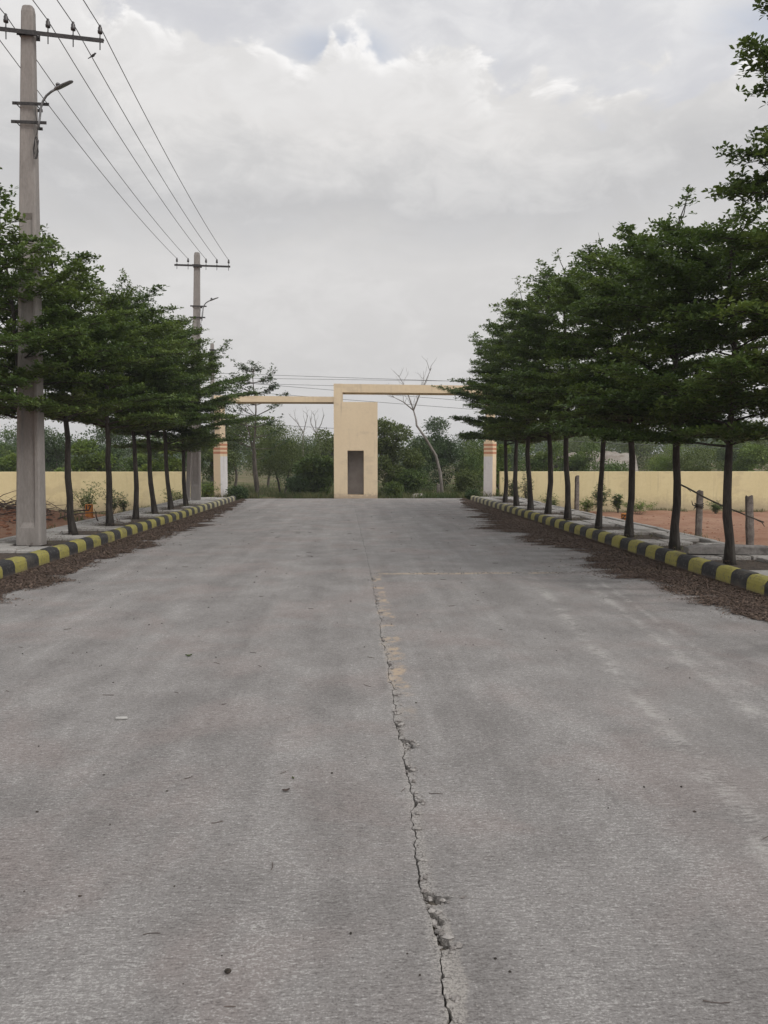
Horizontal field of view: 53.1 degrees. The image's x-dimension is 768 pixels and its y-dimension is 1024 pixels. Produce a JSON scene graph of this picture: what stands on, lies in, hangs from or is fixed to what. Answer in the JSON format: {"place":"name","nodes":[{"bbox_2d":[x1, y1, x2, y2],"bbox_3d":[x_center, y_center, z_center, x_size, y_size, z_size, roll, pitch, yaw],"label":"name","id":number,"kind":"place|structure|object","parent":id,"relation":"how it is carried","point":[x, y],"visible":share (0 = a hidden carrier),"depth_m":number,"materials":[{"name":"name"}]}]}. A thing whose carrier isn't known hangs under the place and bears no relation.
{"place":"outdoors","nodes":[
{"label":"outdoors","id":0,"kind":"place"},
{"bbox_2d":[0,497,225,559],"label":"pavement","id":1,"kind":"structure","parent":0,"point":[8,547],"depth_m":15.26,"materials":[{"name":"concrete"}]},
{"bbox_2d":[0,167,63,407],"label":"roadside tree","id":2,"kind":"object","parent":1,"relation":"on","point":[11,340],"visible":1,"depth_m":10.36,"materials":[{"name":"green plant"}]},
{"bbox_2d":[0,5,103,545],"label":"utility pole","id":3,"kind":"object","parent":1,"relation":"on","point":[30,506],"visible":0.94,"depth_m":12.19,"materials":[{"name":"concrete"}]},
{"bbox_2d":[11,80,73,158],"bbox_3d":[-5.250,-6.049,12.011,1.058,1.127,0.364,1,4,10],"label":"street lamp","id":4,"kind":"object","parent":3,"relation":"attached to","point":[59,86],"visible":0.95,"depth_m":11.93,"materials":[{"name":"metal"}]},
{"bbox_2d":[0,40,163,244],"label":"power cable","id":5,"kind":"object","parent":3,"relation":"attached to","point":[78,143],"visible":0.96,"depth_m":16.29,"materials":[{"name":"metal"}]},
{"bbox_2d":[0,8,181,251],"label":"power cable","id":6,"kind":"object","parent":3,"relation":"attached to","point":[90,136],"visible":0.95,"depth_m":15.88,"materials":[{"name":"metal"}]},
{"bbox_2d":[33,0,205,258],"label":"power cable","id":7,"kind":"object","parent":3,"relation":"attached to","point":[108,118],"visible":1,"depth_m":14.84,"materials":[{"name":"metal"}]},
{"bbox_2d":[57,0,216,259],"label":"power cable","id":8,"kind":"object","parent":3,"relation":"attached to","point":[127,119],"visible":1,"depth_m":14.84,"materials":[{"name":"metal"}]},
{"bbox_2d":[83,0,227,258],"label":"power cable","id":9,"kind":"object","parent":3,"relation":"attached to","point":[147,119],"visible":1,"depth_m":14.75,"materials":[{"name":"metal"}]},
{"bbox_2d":[0,219,142,543],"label":"roadside tree","id":10,"kind":"object","parent":1,"relation":"on","point":[63,330],"visible":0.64,"depth_m":12.13,"materials":[{"name":"green plant"}]},
{"bbox_2d":[0,224,177,535],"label":"roadside tree","id":11,"kind":"object","parent":1,"relation":"on","point":[98,397],"visible":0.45,"depth_m":13.90,"materials":[{"name":"green plant"}]},
{"bbox_2d":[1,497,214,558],"bbox_3d":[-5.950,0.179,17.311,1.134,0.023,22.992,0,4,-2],"label":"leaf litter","id":12,"kind":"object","parent":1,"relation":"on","point":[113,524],"visible":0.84,"depth_m":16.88,"materials":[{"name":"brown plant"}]},
{"bbox_2d":[44,271,198,525],"bbox_3d":[-5.626,-2.311,15.861,3.568,5.390,3.816,-1,4,-18],"label":"roadside tree","id":13,"kind":"object","parent":1,"relation":"on","point":[155,410],"visible":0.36,"depth_m":16.24,"materials":[{"name":"green plant"}]},
{"bbox_2d":[46,283,205,518],"bbox_3d":[-6.073,-2.563,18.169,3.676,5.597,4.044,-1,4,-2],"label":"roadside tree","id":14,"kind":"object","parent":1,"relation":"on","point":[164,372],"visible":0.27,"depth_m":17.82,"materials":[{"name":"green plant"}]},
{"bbox_2d":[81,268,229,513],"bbox_3d":[-5.864,-3.090,19.711,3.810,6.420,4.723,-3,4,-2],"label":"roadside tree","id":15,"kind":"object","parent":1,"relation":"on","point":[196,418],"visible":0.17,"depth_m":19.80,"materials":[{"name":"green plant"}]},
{"bbox_2d":[83,308,239,509],"bbox_3d":[-6.388,-2.894,21.756,4.663,5.793,4.473,-4,5,-45],"label":"roadside tree","id":16,"kind":"object","parent":1,"relation":"on","point":[204,408],"visible":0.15,"depth_m":21.83,"materials":[{"name":"green plant"}]},
{"bbox_2d":[111,317,275,505],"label":"roadside tree","id":17,"kind":"object","parent":1,"relation":"on","point":[200,443],"visible":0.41,"depth_m":23.64,"materials":[{"name":"green plant"}]},
{"bbox_2d":[174,252,229,500],"bbox_3d":[-6.182,-4.663,26.525,1.744,8.553,1.106,-2,4,-28],"label":"utility pole","id":18,"kind":"object","parent":1,"relation":"on","point":[193,474],"visible":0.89,"depth_m":26.48,"materials":[{"name":"concrete"}]},
{"bbox_2d":[0,498,767,1023],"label":"road","id":19,"kind":"structure","parent":0,"point":[636,902],"depth_m":3.58,"materials":[{"name":"grey concrete"}]},
{"bbox_2d":[0,499,246,604],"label":"leaf litter","id":20,"kind":"object","parent":19,"relation":"on","point":[186,523],"visible":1,"depth_m":12.59,"materials":[{"name":"brown plant"}]},
{"bbox_2d":[22,512,696,983],"bbox_3d":[-0.555,0.654,12.942,8.544,0.014,21.971,0,4,-2],"label":"road grit","id":21,"kind":"object","parent":19,"relation":"on","point":[332,772],"visible":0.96,"depth_m":3.90,"materials":[{"name":"grey gravel"}]},
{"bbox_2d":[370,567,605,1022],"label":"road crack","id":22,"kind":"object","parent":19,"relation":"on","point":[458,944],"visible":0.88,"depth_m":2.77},
{"bbox_2d":[457,498,767,621],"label":"leaf litter","id":23,"kind":"object","parent":19,"relation":"on","point":[510,522],"visible":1,"depth_m":10.98,"materials":[{"name":"brown plant"}]},
{"bbox_2d":[0,454,767,545],"bbox_3d":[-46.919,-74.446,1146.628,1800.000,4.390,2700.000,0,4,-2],"label":"ground","id":24,"kind":"structure","parent":0,"point":[661,520],"depth_m":26.91,"materials":[{"name":"brown soil"}]},
{"bbox_2d":[0,453,16,471],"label":"bushy tree","id":25,"kind":"object","parent":24,"relation":"on","point":[8,463],"visible":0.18,"depth_m":37.74,"materials":[{"name":"green plant"}]},
{"bbox_2d":[0,429,16,456],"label":"bushy tree","id":26,"kind":"object","parent":24,"relation":"on","point":[8,447],"visible":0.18,"depth_m":50.74,"materials":[{"name":"green plant"}]},
{"bbox_2d":[0,421,77,467],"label":"bushy tree","id":27,"kind":"object","parent":24,"relation":"on","point":[15,438],"visible":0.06,"depth_m":77.42,"materials":[{"name":"green plant"}]},
{"bbox_2d":[44,426,76,471],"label":"bushy tree","id":28,"kind":"object","parent":24,"relation":"on","point":[54,450],"visible":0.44,"depth_m":45.05,"materials":[{"name":"green plant"}]},
{"bbox_2d":[0,491,166,528],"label":"brush heap","id":29,"kind":"object","parent":24,"relation":"on","point":[7,505],"visible":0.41,"depth_m":16.67,"materials":[{"name":"plant"}]},
{"bbox_2d":[53,439,116,471],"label":"bushy tree","id":30,"kind":"object","parent":24,"relation":"on","point":[90,463],"visible":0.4,"depth_m":38.30,"materials":[{"name":"green plant"}]},
{"bbox_2d":[73,481,105,511],"bbox_3d":[-11.598,-0.509,30.149,1.398,1.432,1.166,1,4,11],"label":"weed plant","id":31,"kind":"object","parent":24,"relation":"on","point":[87,499],"visible":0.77,"depth_m":30.06,"materials":[{"name":"green plant"}]},
{"bbox_2d":[0,472,201,512],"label":"compound wall","id":32,"kind":"structure","parent":24,"relation":"on","point":[56,488],"depth_m":31.95,"materials":[{"name":"yellow paint"}]},
{"bbox_2d":[99,488,128,512],"bbox_3d":[-10.829,-0.400,30.549,1.206,1.156,0.940,0,4,-2],"label":"weed plant","id":33,"kind":"object","parent":24,"relation":"on","point":[116,504],"visible":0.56,"depth_m":30.61,"materials":[{"name":"green plant"}]},
{"bbox_2d":[88,425,145,471],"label":"bushy tree","id":34,"kind":"object","parent":24,"relation":"on","point":[119,438],"visible":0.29,"depth_m":45.91,"materials":[{"name":"green plant"}]},
{"bbox_2d":[0,496,235,578],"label":"kerb","id":35,"kind":"structure","parent":24,"relation":"on","point":[20,563],"depth_m":13.06,"materials":[{"name":"yellow paint"}]},
{"bbox_2d":[112,435,163,471],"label":"bushy tree","id":36,"kind":"object","parent":24,"relation":"on","point":[128,462],"visible":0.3,"depth_m":39.38,"materials":[{"name":"green plant"}]},
{"bbox_2d":[138,441,185,471],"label":"bushy tree","id":37,"kind":"object","parent":24,"relation":"on","point":[174,464],"visible":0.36,"depth_m":37.56,"materials":[{"name":"green plant"}]},
{"bbox_2d":[160,488,190,500],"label":"weed plant","id":38,"kind":"object","parent":24,"relation":"on","point":[174,495],"visible":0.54,"depth_m":31.05,"materials":[{"name":"green plant"}]},
{"bbox_2d":[177,440,227,485],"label":"bushy tree","id":39,"kind":"object","parent":24,"relation":"on","point":[203,469],"visible":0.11,"depth_m":47.47,"materials":[{"name":"green plant"}]},
{"bbox_2d":[201,481,221,496],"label":"weed plant","id":40,"kind":"object","parent":24,"relation":"on","point":[207,492],"visible":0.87,"depth_m":30.84,"materials":[{"name":"green plant"}]},
{"bbox_2d":[208,343,217,485],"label":"utility pole","id":41,"kind":"object","parent":24,"relation":"on","point":[211,382],"visible":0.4,"depth_m":41.26,"materials":[{"name":"concrete"}]},
{"bbox_2d":[201,446,237,491],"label":"bushy tree","id":42,"kind":"object","parent":24,"relation":"on","point":[208,457],"visible":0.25,"depth_m":41.04,"materials":[{"name":"green plant"}]},
{"bbox_2d":[201,417,267,485],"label":"bushy tree","id":43,"kind":"object","parent":24,"relation":"on","point":[234,465],"visible":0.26,"depth_m":45.00,"materials":[{"name":"green plant"}]},
{"bbox_2d":[225,485,249,499],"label":"leafy shrub","id":44,"kind":"object","parent":24,"relation":"on","point":[238,492],"visible":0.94,"depth_m":31.18,"materials":[{"name":"green plant"}]},
{"bbox_2d":[212,356,295,496],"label":"slender tree","id":45,"kind":"object","parent":24,"relation":"on","point":[269,422],"visible":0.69,"depth_m":35.58,"materials":[{"name":"green plant"}]},
{"bbox_2d":[240,419,296,487],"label":"bushy tree","id":46,"kind":"object","parent":24,"relation":"on","point":[263,473],"visible":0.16,"depth_m":48.91,"materials":[{"name":"green plant"}]},
{"bbox_2d":[243,424,333,494],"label":"bushy tree","id":47,"kind":"object","parent":24,"relation":"on","point":[286,454],"visible":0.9,"depth_m":39.11,"materials":[{"name":"green plant"}]},
{"bbox_2d":[284,475,310,497],"bbox_3d":[-3.936,-1.075,34.740,1.262,1.272,1.310,0,4,-2],"label":"leafy shrub","id":48,"kind":"object","parent":24,"relation":"on","point":[299,483],"visible":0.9,"depth_m":34.60,"materials":[{"name":"green plant"}]},
{"bbox_2d":[270,437,324,481],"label":"bushy tree","id":49,"kind":"object","parent":24,"relation":"on","point":[308,440],"visible":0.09,"depth_m":60.99,"materials":[{"name":"green plant"}]},
{"bbox_2d":[291,453,333,495],"bbox_3d":[-3.005,-1.633,35.857,2.834,2.319,1.890,-4,5,-44],"label":"leafy shrub","id":50,"kind":"object","parent":24,"relation":"on","point":[317,471],"visible":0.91,"depth_m":35.25,"materials":[{"name":"green plant"}]},
{"bbox_2d":[310,428,333,487],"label":"bushy tree","id":51,"kind":"object","parent":24,"relation":"on","point":[329,435],"visible":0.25,"depth_m":47.10,"materials":[{"name":"green plant"}]},
{"bbox_2d":[143,481,534,507],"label":"wild grass","id":52,"kind":"structure","parent":24,"relation":"on","point":[423,494],"depth_m":33.59,"materials":[{"name":"green plant"}]},
{"bbox_2d":[213,384,496,497],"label":"entrance gate","id":53,"kind":"structure","parent":24,"relation":"on","point":[355,449],"depth_m":31.96,"materials":[{"name":"beige paint"}]},
{"bbox_2d":[0,505,760,541],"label":"soil clods","id":54,"kind":"object","parent":24,"relation":"on","point":[3,524],"visible":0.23,"depth_m":16.12,"materials":[{"name":"brown soil"}]},
{"bbox_2d":[0,419,767,474],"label":"woods","id":55,"kind":"object","parent":24,"relation":"on","point":[538,447],"visible":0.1,"depth_m":108.52,"materials":[{"name":"green plant"}]},
{"bbox_2d":[381,480,405,497],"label":"leafy shrub","id":56,"kind":"object","parent":24,"relation":"on","point":[392,487],"visible":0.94,"depth_m":34.61,"materials":[{"name":"green plant"}]},
{"bbox_2d":[378,416,425,495],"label":"bushy tree","id":57,"kind":"object","parent":24,"relation":"on","point":[387,448],"visible":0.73,"depth_m":37.44,"materials":[{"name":"green plant"}]},
{"bbox_2d":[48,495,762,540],"bbox_3d":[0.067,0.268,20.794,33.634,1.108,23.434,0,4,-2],"label":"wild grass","id":58,"kind":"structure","parent":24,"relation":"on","point":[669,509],"depth_m":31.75,"materials":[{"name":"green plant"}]},
{"bbox_2d":[393,468,428,496],"bbox_3d":[1.311,-1.361,36.891,1.555,1.625,1.814,-3,5,-37],"label":"leafy shrub","id":59,"kind":"object","parent":24,"relation":"on","point":[410,480],"visible":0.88,"depth_m":36.59,"materials":[{"name":"green plant"}]},
{"bbox_2d":[389,361,443,492],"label":"bare tree","id":60,"kind":"object","parent":24,"relation":"on","point":[436,459],"visible":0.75,"depth_m":35.97,"materials":[{"name":"wood"}]},
{"bbox_2d":[401,434,441,491],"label":"bushy tree","id":61,"kind":"object","parent":24,"relation":"on","point":[425,449],"visible":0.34,"depth_m":42.61,"materials":[{"name":"green plant"}]},
{"bbox_2d":[414,416,476,487],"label":"bushy tree","id":62,"kind":"object","parent":24,"relation":"on","point":[447,447],"visible":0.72,"depth_m":45.83,"materials":[{"name":"green plant"}]},
{"bbox_2d":[450,467,478,493],"bbox_3d":[4.035,-1.411,37.807,1.601,1.632,1.334,2,4,32],"label":"leafy shrub","id":63,"kind":"object","parent":24,"relation":"on","point":[465,480],"visible":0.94,"depth_m":37.52,"materials":[{"name":"green plant"}]},
{"bbox_2d":[443,439,497,492],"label":"bushy tree","id":64,"kind":"object","parent":24,"relation":"on","point":[473,460],"visible":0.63,"depth_m":44.74,"materials":[{"name":"green plant"}]},
{"bbox_2d":[464,489,479,499],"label":"leafy shrub","id":65,"kind":"object","parent":24,"relation":"on","point":[470,493],"visible":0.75,"depth_m":31.10,"materials":[{"name":"green plant"}]},
{"bbox_2d":[480,443,512,494],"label":"bushy tree","id":66,"kind":"object","parent":24,"relation":"on","point":[500,459],"visible":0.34,"depth_m":39.01,"materials":[{"name":"green plant"}]},
{"bbox_2d":[478,429,536,471],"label":"bushy tree","id":67,"kind":"object","parent":24,"relation":"on","point":[511,455],"visible":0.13,"depth_m":59.54,"materials":[{"name":"green plant"}]},
{"bbox_2d":[519,468,533,498],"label":"weed plant","id":68,"kind":"object","parent":24,"relation":"on","point":[525,490],"visible":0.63,"depth_m":31.77,"materials":[{"name":"green plant"}]},
{"bbox_2d":[513,441,569,470],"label":"bushy tree","id":69,"kind":"object","parent":24,"relation":"on","point":[539,462],"visible":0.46,"depth_m":42.27,"materials":[{"name":"green plant"}]},
{"bbox_2d":[574,475,578,509],"bbox_3d":[6.197,-0.531,24.672,0.149,1.300,0.125,-1,4,-21],"label":"fence post","id":70,"kind":"object","parent":24,"relation":"on","point":[576,500],"visible":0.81,"depth_m":24.63,"materials":[{"name":"stone"}]},
{"bbox_2d":[557,439,599,470],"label":"bushy tree","id":71,"kind":"object","parent":24,"relation":"on","point":[577,461],"visible":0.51,"depth_m":44.21,"materials":[{"name":"green plant"}]},
{"bbox_2d":[543,435,620,466],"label":"bushy tree","id":72,"kind":"object","parent":24,"relation":"on","point":[574,446],"visible":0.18,"depth_m":78.30,"materials":[{"name":"green plant"}]},
{"bbox_2d":[579,496,595,511],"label":"weed plant","id":73,"kind":"object","parent":24,"relation":"on","point":[586,504],"visible":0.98,"depth_m":31.20,"materials":[{"name":"green plant"}]},
{"bbox_2d":[591,478,611,508],"bbox_3d":[8.816,-0.669,31.263,0.859,1.525,0.675,0,4,-2],"label":"weed plant","id":74,"kind":"object","parent":24,"relation":"on","point":[595,495],"visible":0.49,"depth_m":31.17,"materials":[{"name":"green plant"}]},
{"bbox_2d":[578,458,628,470],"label":"bushy tree","id":75,"kind":"object","parent":24,"relation":"on","point":[615,466],"visible":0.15,"depth_m":42.55,"materials":[{"name":"green plant"}]},
{"bbox_2d":[608,494,624,512],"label":"weed plant","id":76,"kind":"object","parent":24,"relation":"on","point":[616,501],"visible":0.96,"depth_m":30.91,"materials":[{"name":"green plant"}]},
{"bbox_2d":[470,496,767,596],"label":"kerb","id":77,"kind":"structure","parent":24,"relation":"on","point":[752,581],"depth_m":11.51,"materials":[{"name":"yellow paint"}]},
{"bbox_2d":[499,471,767,511],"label":"compound wall","id":78,"kind":"structure","parent":24,"relation":"on","point":[653,486],"depth_m":32.91,"materials":[{"name":"yellow paint"}]},
{"bbox_2d":[622,499,657,514],"bbox_3d":[10.232,-0.178,31.078,1.632,0.722,1.611,0,4,-2],"label":"weed plant","id":79,"kind":"object","parent":24,"relation":"on","point":[642,504],"visible":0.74,"depth_m":31.00,"materials":[{"name":"green plant"}]},
{"bbox_2d":[590,428,699,470],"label":"bushy tree","id":80,"kind":"object","parent":24,"relation":"on","point":[639,449],"visible":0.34,"depth_m":75.08,"materials":[{"name":"green plant"}]},
{"bbox_2d":[644,444,694,470],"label":"bushy tree","id":81,"kind":"object","parent":24,"relation":"on","point":[661,464],"visible":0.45,"depth_m":41.20,"materials":[{"name":"green plant"}]},
{"bbox_2d":[668,446,723,470],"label":"bushy tree","id":82,"kind":"object","parent":24,"relation":"on","point":[687,466],"visible":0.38,"depth_m":39.13,"materials":[{"name":"green plant"}]},
{"bbox_2d":[695,490,702,536],"bbox_3d":[6.104,0.126,14.880,0.125,1.118,0.107,1,4,-4],"label":"fence post","id":83,"kind":"object","parent":24,"relation":"on","point":[698,519],"visible":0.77,"depth_m":14.84,"materials":[{"name":"concrete"}]},
{"bbox_2d":[705,500,722,513],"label":"weed plant","id":84,"kind":"object","parent":24,"relation":"on","point":[715,509],"visible":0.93,"depth_m":31.57,"materials":[{"name":"green plant"}]},
{"bbox_2d":[693,440,765,470],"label":"bushy tree","id":85,"kind":"object","parent":24,"relation":"on","point":[720,454],"visible":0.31,"depth_m":60.33,"materials":[{"name":"green plant"}]},
{"bbox_2d":[723,443,767,470],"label":"bushy tree","id":86,"kind":"object","parent":24,"relation":"on","point":[755,453],"visible":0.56,"depth_m":40.38,"materials":[{"name":"green plant"}]},
{"bbox_2d":[745,495,753,544],"bbox_3d":[6.332,0.241,13.298,0.136,1.074,0.109,-3,4,-3],"label":"fence post","id":87,"kind":"object","parent":24,"relation":"on","point":[749,521],"visible":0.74,"depth_m":13.25,"materials":[{"name":"concrete"}]},
{"bbox_2d":[745,437,767,470],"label":"bushy tree","id":88,"kind":"object","parent":24,"relation":"on","point":[760,442],"visible":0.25,"depth_m":50.82,"materials":[{"name":"green plant"}]},
{"bbox_2d":[0,0,767,461],"label":"sky","id":89,"kind":"structure","parent":0,"point":[371,177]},
{"bbox_2d":[553,451,637,470],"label":"building","id":90,"kind":"structure","parent":0,"point":[618,457],"depth_m":58.80,"materials":[{"name":"white paint"}]},
{"bbox_2d":[481,497,767,575],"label":"pavement","id":91,"kind":"structure","parent":0,"point":[762,568],"depth_m":14.31,"materials":[{"name":"concrete"}]},
{"bbox_2d":[431,317,563,502],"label":"roadside tree","id":92,"kind":"object","parent":91,"relation":"on","point":[469,420],"visible":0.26,"depth_m":24.91,"materials":[{"name":"green plant"}]},
{"bbox_2d":[453,309,547,505],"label":"roadside tree","id":93,"kind":"object","parent":91,"relation":"on","point":[490,419],"visible":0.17,"depth_m":23.47,"materials":[{"name":"green plant"}]},
{"bbox_2d":[464,266,573,509],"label":"roadside tree","id":94,"kind":"object","parent":91,"relation":"on","point":[499,330],"visible":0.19,"depth_m":21.44,"materials":[{"name":"green plant"}]},
{"bbox_2d":[475,248,623,520],"bbox_3d":[4.157,-2.892,17.827,4.219,6.290,3.782,-1,4,-19],"label":"roadside tree","id":95,"kind":"object","parent":91,"relation":"on","point":[528,409],"visible":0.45,"depth_m":17.67,"materials":[{"name":"green plant"}]},
{"bbox_2d":[462,258,637,514],"bbox_3d":[4.232,-3.146,19.730,4.152,6.554,4.005,-1,4,-21],"label":"roadside tree","id":96,"kind":"object","parent":91,"relation":"on","point":[523,353],"visible":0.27,"depth_m":19.56,"materials":[{"name":"green plant"}]},
{"bbox_2d":[491,233,680,528],"bbox_3d":[4.367,-2.587,15.434,3.482,5.993,3.751,3,5,35],"label":"roadside tree","id":97,"kind":"object","parent":91,"relation":"on","point":[569,290],"visible":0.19,"depth_m":15.37,"materials":[{"name":"green plant"}]},
{"bbox_2d":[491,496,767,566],"bbox_3d":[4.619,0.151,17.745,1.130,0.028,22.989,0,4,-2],"label":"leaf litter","id":98,"kind":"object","parent":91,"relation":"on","point":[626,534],"visible":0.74,"depth_m":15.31,"materials":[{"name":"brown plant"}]},
{"bbox_2d":[513,244,752,537],"bbox_3d":[4.642,-2.115,13.781,4.498,5.270,3.668,-2,4,-26],"label":"roadside tree","id":99,"kind":"object","parent":91,"relation":"on","point":[588,313],"visible":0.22,"depth_m":13.51,"materials":[{"name":"green plant"}]},
{"bbox_2d":[530,185,767,549],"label":"roadside tree","id":100,"kind":"object","parent":91,"relation":"on","point":[607,289],"visible":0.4,"depth_m":11.55,"materials":[{"name":"green plant"}]},
{"bbox_2d":[681,484,764,526],"bbox_3d":[4.764,-0.116,10.840,0.130,0.493,2.367,0,4,-4],"label":"wooden pole","id":101,"kind":"object","parent":100,"relation":"attached to","point":[690,490],"visible":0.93,"depth_m":10.91,"materials":[{"name":"brown wood"}]},
{"bbox_2d":[550,201,767,564],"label":"roadside tree","id":102,"kind":"object","parent":91,"relation":"on","point":[694,392],"visible":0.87,"depth_m":9.68,"materials":[{"name":"green plant"}]},
{"bbox_2d":[684,543,767,554],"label":"stone slab","id":103,"kind":"structure","parent":91,"relation":"on","point":[717,548],"depth_m":10.94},
{"bbox_2d":[686,0,767,374],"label":"roadside tree","id":104,"kind":"object","parent":91,"relation":"on","point":[744,310],"visible":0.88,"depth_m":8.36,"materials":[{"name":"green plant"}]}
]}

